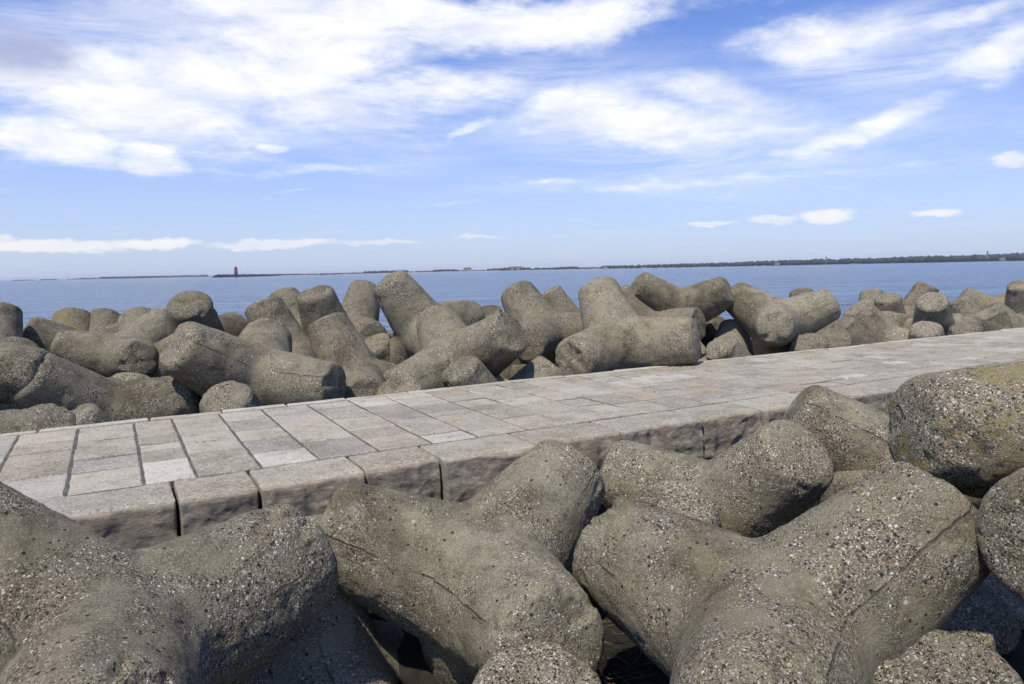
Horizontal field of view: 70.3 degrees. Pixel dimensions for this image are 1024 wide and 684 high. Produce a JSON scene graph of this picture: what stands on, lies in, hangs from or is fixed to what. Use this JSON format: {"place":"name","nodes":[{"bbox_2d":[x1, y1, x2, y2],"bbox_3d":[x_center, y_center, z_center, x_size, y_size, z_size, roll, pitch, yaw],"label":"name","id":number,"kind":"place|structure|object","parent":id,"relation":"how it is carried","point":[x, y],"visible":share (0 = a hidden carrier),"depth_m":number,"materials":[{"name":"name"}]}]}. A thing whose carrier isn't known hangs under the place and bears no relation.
{"place":"outdoors","nodes":[
{"label":"outdoors","id":0,"kind":"place"},
{"bbox_2d":[0,328,1023,499],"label":"paved walkway","id":1,"kind":"structure","parent":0,"point":[267,441],"depth_m":8.19,"materials":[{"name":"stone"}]},
{"bbox_2d":[0,261,1023,331],"bbox_3d":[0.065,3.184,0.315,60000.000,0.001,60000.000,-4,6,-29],"label":"sea water","id":2,"kind":"structure","parent":0,"point":[845,285],"depth_m":177.20,"materials":[{"name":"blue liquid"}]},
{"bbox_2d":[69,275,210,279],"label":"island","id":3,"kind":"structure","parent":2,"relation":"in","point":[143,277],"depth_m":3655.37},
{"bbox_2d":[212,273,297,277],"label":"distant breakwater","id":4,"kind":"object","parent":2,"relation":"in","point":[239,275],"visible":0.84,"depth_m":1708.15,"materials":[{"name":"grey concrete"}]},
{"bbox_2d":[234,265,237,275],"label":"lighthouse","id":5,"kind":"object","parent":4,"relation":"on","point":[235,271],"visible":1,"depth_m":1617.45,"materials":[{"name":"metal"}]},
{"bbox_2d":[280,271,467,275],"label":"spit","id":6,"kind":"structure","parent":2,"relation":"in","point":[373,273],"depth_m":2059.18,"materials":[{"name":"grey stone"}]},
{"bbox_2d":[701,315,752,355],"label":"tetrapod","id":7,"kind":"object","parent":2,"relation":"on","point":[712,326],"visible":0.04,"depth_m":16.53,"materials":[{"name":"concrete"}]},
{"bbox_2d":[881,311,907,327],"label":"tetrapod","id":8,"kind":"object","parent":2,"relation":"in","point":[899,319],"visible":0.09,"depth_m":18.69,"materials":[{"name":"concrete"}]},
{"bbox_2d":[0,0,1023,279],"label":"sky","id":9,"kind":"structure","parent":0,"point":[147,138],"materials":[{"name":"blue"}]},
{"bbox_2d":[407,261,977,272],"bbox_3d":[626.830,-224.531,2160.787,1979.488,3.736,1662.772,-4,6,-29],"label":"shore","id":10,"kind":"structure","parent":0,"point":[606,268],"depth_m":2347.00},
{"bbox_2d":[510,266,522,269],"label":"house","id":11,"kind":"structure","parent":10,"relation":"on","point":[516,267],"depth_m":2372.92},
{"bbox_2d":[99,252,1023,277],"bbox_3d":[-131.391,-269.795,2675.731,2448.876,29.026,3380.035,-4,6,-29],"label":"treeline","id":12,"kind":"object","parent":10,"relation":"on","point":[1016,256],"visible":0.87,"depth_m":2200.36,"materials":[{"name":"green plant"}]},
{"bbox_2d":[368,501,1023,683],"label":"rubble bed","id":13,"kind":"object","parent":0,"point":[414,668],"depth_m":5.13,"materials":[{"name":"grey stone"}]},
{"bbox_2d":[0,403,19,410],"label":"tetrapod","id":14,"kind":"object","parent":13,"relation":"on","point":[7,406],"depth_m":9.91,"materials":[{"name":"concrete"}]},
{"bbox_2d":[0,337,38,347],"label":"tetrapod","id":15,"kind":"object","parent":14,"relation":"on","point":[22,341],"visible":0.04,"depth_m":10.49,"materials":[{"name":"concrete"}]},
{"bbox_2d":[0,409,21,433],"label":"tetrapod","id":16,"kind":"object","parent":13,"relation":"on","point":[7,422],"visible":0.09,"depth_m":7.91,"materials":[{"name":"concrete"}]},
{"bbox_2d":[0,341,48,404],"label":"tetrapod","id":17,"kind":"object","parent":16,"relation":"on","point":[19,364],"visible":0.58,"depth_m":8.54,"materials":[{"name":"concrete"}]},
{"bbox_2d":[13,403,75,431],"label":"tetrapod","id":18,"kind":"object","parent":13,"relation":"on","point":[38,418],"visible":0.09,"depth_m":8.08,"materials":[{"name":"concrete"}]},
{"bbox_2d":[70,403,112,424],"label":"tetrapod","id":19,"kind":"object","parent":13,"relation":"on","point":[88,413],"visible":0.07,"depth_m":8.37,"materials":[{"name":"concrete"}]},
{"bbox_2d":[111,372,150,380],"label":"tetrapod","id":20,"kind":"object","parent":13,"relation":"on","point":[124,376],"visible":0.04,"depth_m":11.16,"materials":[{"name":"concrete"}]},
{"bbox_2d":[11,353,201,420],"bbox_3d":[-5.351,1.033,9.612,1.891,1.895,1.896,39,33,7],"label":"tetrapod","id":21,"kind":"object","parent":20,"relation":"on","point":[62,382],"visible":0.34,"depth_m":9.18,"materials":[{"name":"concrete"}]},
{"bbox_2d":[0,481,338,683],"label":"tetrapod","id":22,"kind":"object","parent":13,"relation":"on","point":[240,598],"visible":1,"depth_m":3.58,"materials":[{"name":"concrete"}]},
{"bbox_2d":[199,380,262,412],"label":"tetrapod","id":23,"kind":"object","parent":13,"relation":"on","point":[226,395],"visible":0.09,"depth_m":8.97,"materials":[{"name":"concrete"}]},
{"bbox_2d":[160,318,346,405],"bbox_3d":[-3.605,0.579,10.157,1.990,2.003,1.996,-30,-6,-31],"label":"tetrapod","id":24,"kind":"object","parent":23,"relation":"on","point":[263,361],"visible":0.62,"depth_m":9.56,"materials":[{"name":"concrete"}]},
{"bbox_2d":[242,515,403,683],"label":"tetrapod","id":25,"kind":"object","parent":13,"relation":"on","point":[339,638],"visible":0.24,"depth_m":4.71,"materials":[{"name":"concrete"}]},
{"bbox_2d":[376,376,423,394],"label":"tetrapod","id":26,"kind":"object","parent":13,"relation":"on","point":[399,384],"visible":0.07,"depth_m":10.28,"materials":[{"name":"concrete"}]},
{"bbox_2d":[307,312,397,398],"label":"tetrapod","id":27,"kind":"object","parent":26,"relation":"on","point":[336,337],"visible":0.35,"depth_m":11.14,"materials":[{"name":"concrete"}]},
{"bbox_2d":[171,459,709,516],"bbox_3d":[25.282,0.174,22.708,84.000,2.548,3.100,-4,6,-29],"label":"walkway foundation","id":28,"kind":"object","parent":13,"relation":"on","point":[602,509],"depth_m":7.57,"materials":[{"name":"concrete"}]},
{"bbox_2d":[36,482,177,548],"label":"kerb block","id":29,"kind":"structure","parent":28,"relation":"on","point":[144,516],"depth_m":5.18,"materials":[{"name":"stone"}]},
{"bbox_2d":[174,471,258,535],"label":"kerb block","id":30,"kind":"structure","parent":28,"relation":"on","point":[201,502],"depth_m":5.42,"materials":[{"name":"stone"}]},
{"bbox_2d":[250,457,364,515],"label":"kerb block","id":31,"kind":"structure","parent":28,"relation":"on","point":[307,488],"depth_m":5.74,"materials":[{"name":"stone"}]},
{"bbox_2d":[348,446,440,499],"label":"kerb block","id":32,"kind":"structure","parent":28,"relation":"on","point":[415,470],"depth_m":6.18,"materials":[{"name":"stone"}]},
{"bbox_2d":[420,434,534,501],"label":"kerb block","id":33,"kind":"structure","parent":28,"relation":"on","point":[469,468],"depth_m":6.39,"materials":[{"name":"stone"}]},
{"bbox_2d":[509,422,620,470],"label":"kerb block","id":34,"kind":"structure","parent":28,"relation":"on","point":[594,443],"depth_m":7.07,"materials":[{"name":"stone"}]},
{"bbox_2d":[590,411,703,458],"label":"kerb block","id":35,"kind":"structure","parent":28,"relation":"on","point":[676,432],"depth_m":7.55,"materials":[{"name":"stone"}]},
{"bbox_2d":[671,402,761,458],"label":"kerb block","id":36,"kind":"structure","parent":28,"relation":"on","point":[726,425],"depth_m":7.91,"materials":[{"name":"stone"}]},
{"bbox_2d":[728,393,796,425],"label":"kerb block","id":37,"kind":"structure","parent":28,"relation":"on","point":[773,407],"depth_m":8.38,"materials":[{"name":"stone"}]},
{"bbox_2d":[790,385,885,411],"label":"kerb block","id":38,"kind":"structure","parent":28,"relation":"on","point":[873,398],"depth_m":9.06,"materials":[{"name":"stone"}]},
{"bbox_2d":[849,376,914,413],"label":"kerb block","id":39,"kind":"structure","parent":28,"relation":"on","point":[889,387],"depth_m":9.50,"materials":[{"name":"stone"}]},
{"bbox_2d":[318,440,604,683],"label":"tetrapod","id":40,"kind":"object","parent":13,"relation":"on","point":[465,591],"visible":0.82,"depth_m":4.72,"materials":[{"name":"concrete"}]},
{"bbox_2d":[442,355,497,387],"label":"tetrapod","id":41,"kind":"object","parent":13,"relation":"on","point":[467,370],"visible":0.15,"depth_m":10.73,"materials":[{"name":"concrete"}]},
{"bbox_2d":[496,378,507,381],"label":"tetrapod","id":42,"kind":"object","parent":13,"relation":"on","point":[501,380],"visible":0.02,"depth_m":14.29,"materials":[{"name":"concrete"}]},
{"bbox_2d":[481,305,511,378],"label":"tetrapod","id":43,"kind":"object","parent":42,"relation":"on","point":[489,310],"visible":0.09,"depth_m":14.53,"materials":[{"name":"concrete"}]},
{"bbox_2d":[501,281,582,364],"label":"tetrapod","id":44,"kind":"object","parent":42,"relation":"on","point":[543,323],"visible":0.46,"depth_m":13.39,"materials":[{"name":"concrete"}]},
{"bbox_2d":[508,364,526,378],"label":"tetrapod","id":45,"kind":"object","parent":13,"relation":"on","point":[515,369],"visible":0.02,"depth_m":12.69,"materials":[{"name":"concrete"}]},
{"bbox_2d":[507,356,563,380],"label":"tetrapod","id":46,"kind":"object","parent":13,"relation":"on","point":[538,366],"visible":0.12,"depth_m":11.53,"materials":[{"name":"concrete"}]},
{"bbox_2d":[383,305,526,389],"bbox_3d":[-0.881,0.420,11.827,2.022,2.010,2.008,17,-6,5],"label":"tetrapod","id":47,"kind":"object","parent":46,"relation":"on","point":[496,344],"visible":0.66,"depth_m":11.13,"materials":[{"name":"concrete"}]},
{"bbox_2d":[472,641,600,683],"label":"tetrapod","id":48,"kind":"object","parent":13,"relation":"on","point":[540,662],"visible":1,"depth_m":3.76,"materials":[{"name":"concrete"}]},
{"bbox_2d":[596,619,668,683],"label":"twig debris","id":49,"kind":"object","parent":13,"relation":"on","point":[618,676],"visible":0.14,"depth_m":5.01,"materials":[{"name":"brown wood"}]},
{"bbox_2d":[569,480,722,605],"bbox_3d":[1.360,2.066,5.852,1.761,1.763,1.751,46,16,11],"label":"tetrapod","id":50,"kind":"object","parent":13,"relation":"on","point":[686,498],"visible":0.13,"depth_m":5.23,"materials":[{"name":"concrete"}]},
{"bbox_2d":[600,420,833,537],"bbox_3d":[1.831,1.562,6.344,1.740,1.744,1.736,-27,14,-5],"label":"tetrapod","id":51,"kind":"object","parent":13,"relation":"on","point":[766,478],"visible":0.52,"depth_m":5.72,"materials":[{"name":"concrete"}]},
{"bbox_2d":[698,319,750,360],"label":"tetrapod","id":52,"kind":"object","parent":13,"relation":"on","point":[738,332],"visible":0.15,"depth_m":15.64,"materials":[{"name":"concrete"}]},
{"bbox_2d":[630,272,733,321],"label":"tetrapod","id":53,"kind":"object","parent":52,"relation":"on","point":[710,299],"visible":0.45,"depth_m":15.51,"materials":[{"name":"concrete"}]},
{"bbox_2d":[620,285,706,338],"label":"tetrapod","id":54,"kind":"object","parent":53,"relation":"on","point":[641,308],"visible":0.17,"depth_m":15.45,"materials":[{"name":"concrete"}]},
{"bbox_2d":[704,334,751,359],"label":"tetrapod","id":55,"kind":"object","parent":13,"relation":"on","point":[725,346],"visible":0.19,"depth_m":13.73,"materials":[{"name":"concrete"}]},
{"bbox_2d":[572,461,990,683],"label":"tetrapod","id":56,"kind":"object","parent":13,"relation":"on","point":[860,582],"visible":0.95,"depth_m":3.61,"materials":[{"name":"concrete"}]},
{"bbox_2d":[789,333,828,351],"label":"tetrapod","id":57,"kind":"object","parent":13,"relation":"on","point":[808,341],"visible":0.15,"depth_m":14.16,"materials":[{"name":"concrete"}]},
{"bbox_2d":[726,282,840,355],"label":"tetrapod","id":58,"kind":"object","parent":57,"relation":"on","point":[769,323],"visible":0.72,"depth_m":14.73,"materials":[{"name":"concrete"}]},
{"bbox_2d":[816,319,838,333],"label":"tetrapod","id":59,"kind":"object","parent":13,"relation":"on","point":[822,329],"visible":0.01,"depth_m":19.44,"materials":[{"name":"concrete"}]},
{"bbox_2d":[789,288,812,296],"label":"tetrapod","id":60,"kind":"object","parent":59,"relation":"on","point":[798,291],"visible":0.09,"depth_m":20.88,"materials":[{"name":"concrete"}]},
{"bbox_2d":[819,328,854,347],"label":"tetrapod","id":61,"kind":"object","parent":13,"relation":"on","point":[838,337],"visible":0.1,"depth_m":14.47,"materials":[{"name":"concrete"}]},
{"bbox_2d":[818,470,877,504],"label":"tetrapod","id":62,"kind":"object","parent":13,"relation":"on","point":[843,480],"visible":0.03,"depth_m":6.70,"materials":[{"name":"concrete"}]},
{"bbox_2d":[830,317,874,344],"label":"tetrapod","id":63,"kind":"object","parent":13,"relation":"on","point":[854,327],"visible":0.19,"depth_m":17.01,"materials":[{"name":"concrete"}]},
{"bbox_2d":[843,299,908,342],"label":"tetrapod","id":64,"kind":"object","parent":63,"relation":"on","point":[879,326],"visible":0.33,"depth_m":17.06,"materials":[{"name":"concrete"}]},
{"bbox_2d":[782,385,981,509],"bbox_3d":[3.765,1.300,7.022,1.852,1.842,1.836,-23,-44,13],"label":"tetrapod","id":65,"kind":"object","parent":13,"relation":"on","point":[850,434],"visible":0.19,"depth_m":6.78,"materials":[{"name":"concrete"}]},
{"bbox_2d":[908,321,944,339],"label":"tetrapod","id":66,"kind":"object","parent":13,"relation":"on","point":[923,329],"visible":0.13,"depth_m":16.15,"materials":[{"name":"concrete"}]},
{"bbox_2d":[873,629,1023,683],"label":"tetrapod","id":67,"kind":"object","parent":13,"relation":"on","point":[937,656],"visible":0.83,"depth_m":3.39,"materials":[{"name":"concrete"}]},
{"bbox_2d":[975,467,1023,600],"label":"tetrapod","id":68,"kind":"object","parent":67,"relation":"on","point":[999,527],"visible":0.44,"depth_m":3.44,"materials":[{"name":"concrete"}]},
{"bbox_2d":[887,361,1023,498],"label":"tetrapod","id":69,"kind":"object","parent":68,"relation":"on","point":[961,430],"visible":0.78,"depth_m":4.21,"materials":[{"name":"concrete"}]},
{"bbox_2d":[947,321,982,334],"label":"tetrapod","id":70,"kind":"object","parent":13,"relation":"on","point":[964,327],"visible":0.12,"depth_m":16.96,"materials":[{"name":"concrete"}]},
{"bbox_2d":[903,292,983,335],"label":"tetrapod","id":71,"kind":"object","parent":70,"relation":"on","point":[933,307],"visible":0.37,"depth_m":17.64,"materials":[{"name":"concrete"}]},
{"bbox_2d":[941,583,1020,655],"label":"tetrapod","id":72,"kind":"object","parent":13,"relation":"on","point":[984,615],"visible":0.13,"depth_m":4.95,"materials":[{"name":"concrete"}]},
{"bbox_2d":[975,308,1008,331],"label":"tetrapod","id":73,"kind":"object","parent":13,"relation":"on","point":[991,319],"visible":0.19,"depth_m":20.41,"materials":[{"name":"concrete"}]},
{"bbox_2d":[984,307,1013,327],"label":"tetrapod","id":74,"kind":"object","parent":73,"relation":"on","point":[1004,313],"visible":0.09,"depth_m":20.66,"materials":[{"name":"concrete"}]},
{"bbox_2d":[950,295,1011,328],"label":"tetrapod","id":75,"kind":"object","parent":74,"relation":"on","point":[967,303],"visible":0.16,"depth_m":21.17,"materials":[{"name":"concrete"}]},
{"bbox_2d":[982,573,1023,630],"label":"tetrapod","id":76,"kind":"object","parent":13,"relation":"on","point":[1011,600],"visible":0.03,"depth_m":5.59,"materials":[{"name":"concrete"}]},
{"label":"tetrapod","id":77,"kind":"object","parent":13,"relation":"on","visible":0},
{"bbox_2d":[957,287,1005,309],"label":"tetrapod","id":78,"kind":"object","parent":77,"relation":"on","point":[982,300],"visible":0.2,"depth_m":24.16,"materials":[{"name":"concrete"}]},
{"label":"tetrapod","id":79,"kind":"object","parent":13,"relation":"on","visible":0},
{"bbox_2d":[1004,280,1023,315],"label":"tetrapod","id":80,"kind":"object","parent":79,"relation":"on","point":[1014,298],"visible":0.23,"depth_m":23.04,"materials":[{"name":"concrete"}]},
{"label":"tetrapod","id":81,"kind":"object","parent":13,"relation":"on","visible":0},
{"bbox_2d":[341,280,386,336],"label":"tetrapod","id":82,"kind":"object","parent":81,"relation":"on","point":[360,305],"visible":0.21,"depth_m":14.57,"materials":[{"name":"concrete"}]},
{"bbox_2d":[364,333,391,361],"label":"tetrapod","id":83,"kind":"object","parent":81,"relation":"on","point":[378,344],"visible":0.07,"depth_m":13.07,"materials":[{"name":"concrete"}]},
{"bbox_2d":[374,271,484,363],"bbox_3d":[-1.553,-0.161,13.107,1.838,1.847,1.849,4,-21,11],"label":"tetrapod","id":84,"kind":"object","parent":83,"relation":"on","point":[404,299],"visible":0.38,"depth_m":12.66,"materials":[{"name":"concrete"}]},
{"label":"tetrapod","id":85,"kind":"object","parent":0,"visible":0},
{"bbox_2d":[983,302,1023,327],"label":"tetrapod","id":86,"kind":"object","parent":85,"relation":"on","point":[1017,320],"visible":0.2,"depth_m":21.49,"materials":[{"name":"concrete"}]},
{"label":"tetrapod","id":87,"kind":"object","parent":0,"visible":0},
{"bbox_2d":[0,301,22,339],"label":"tetrapod","id":88,"kind":"object","parent":87,"relation":"on","point":[11,320],"visible":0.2,"depth_m":11.82,"materials":[{"name":"concrete"}]},
{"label":"tetrapod","id":89,"kind":"object","parent":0,"visible":0},
{"bbox_2d":[49,307,167,376],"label":"tetrapod","id":90,"kind":"object","parent":89,"relation":"on","point":[131,348],"visible":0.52,"depth_m":12.14,"materials":[{"name":"concrete"}]},
{"bbox_2d":[117,307,150,331],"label":"tetrapod","id":91,"kind":"object","parent":89,"relation":"on","point":[128,317],"visible":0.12,"depth_m":13.52,"materials":[{"name":"concrete"}]},
{"bbox_2d":[52,307,90,330],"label":"tetrapod","id":92,"kind":"object","parent":91,"relation":"on","point":[76,318],"visible":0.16,"depth_m":13.33,"materials":[{"name":"concrete"}]},
{"bbox_2d":[89,308,120,330],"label":"tetrapod","id":93,"kind":"object","parent":92,"relation":"on","point":[100,317],"visible":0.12,"depth_m":13.63,"materials":[{"name":"concrete"}]},
{"bbox_2d":[23,316,117,351],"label":"tetrapod","id":94,"kind":"object","parent":93,"relation":"on","point":[40,332],"visible":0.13,"depth_m":12.51,"materials":[{"name":"concrete"}]},
{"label":"tetrapod","id":95,"kind":"object","parent":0,"visible":0},
{"bbox_2d":[149,291,246,377],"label":"tetrapod","id":96,"kind":"object","parent":95,"relation":"on","point":[188,306],"visible":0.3,"depth_m":11.66,"materials":[{"name":"concrete"}]},
{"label":"tetrapod","id":97,"kind":"object","parent":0,"visible":0},
{"bbox_2d":[244,296,313,356],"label":"tetrapod","id":98,"kind":"object","parent":97,"relation":"on","point":[275,308],"visible":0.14,"depth_m":12.52,"materials":[{"name":"concrete"}]},
{"bbox_2d":[297,285,393,339],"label":"tetrapod","id":99,"kind":"object","parent":97,"relation":"on","point":[315,303],"visible":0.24,"depth_m":13.19,"materials":[{"name":"concrete"}]},
{"bbox_2d":[268,287,301,327],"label":"tetrapod","id":100,"kind":"object","parent":99,"relation":"on","point":[288,295],"visible":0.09,"depth_m":14.45,"materials":[{"name":"concrete"}]},
{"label":"tetrapod","id":101,"kind":"object","parent":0,"visible":0},
{"bbox_2d":[541,285,579,312],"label":"tetrapod","id":102,"kind":"object","parent":101,"relation":"on","point":[556,297],"visible":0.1,"depth_m":15.98,"materials":[{"name":"concrete"}]},
{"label":"tetrapod","id":103,"kind":"object","parent":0,"visible":0},
{"bbox_2d":[555,276,700,375],"bbox_3d":[1.834,0.111,12.406,2.075,2.084,2.074,36,-5,-9],"label":"tetrapod","id":104,"kind":"object","parent":103,"relation":"on","point":[617,333],"visible":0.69,"depth_m":11.72,"materials":[{"name":"concrete"}]},
{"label":"tetrapod","id":105,"kind":"object","parent":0,"visible":0},
{"bbox_2d":[874,293,905,314],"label":"tetrapod","id":106,"kind":"object","parent":105,"relation":"on","point":[892,302],"visible":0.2,"depth_m":20.23,"materials":[{"name":"concrete"}]},
{"bbox_2d":[859,288,883,303],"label":"tetrapod","id":107,"kind":"object","parent":106,"relation":"on","point":[872,294],"visible":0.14,"depth_m":21.70,"materials":[{"name":"concrete"}]},
{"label":"tetrapod","id":108,"kind":"object","parent":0,"visible":0},
{"bbox_2d":[902,282,938,318],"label":"tetrapod","id":109,"kind":"object","parent":108,"relation":"on","point":[918,289],"visible":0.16,"depth_m":21.73,"materials":[{"name":"concrete"}]}
]}

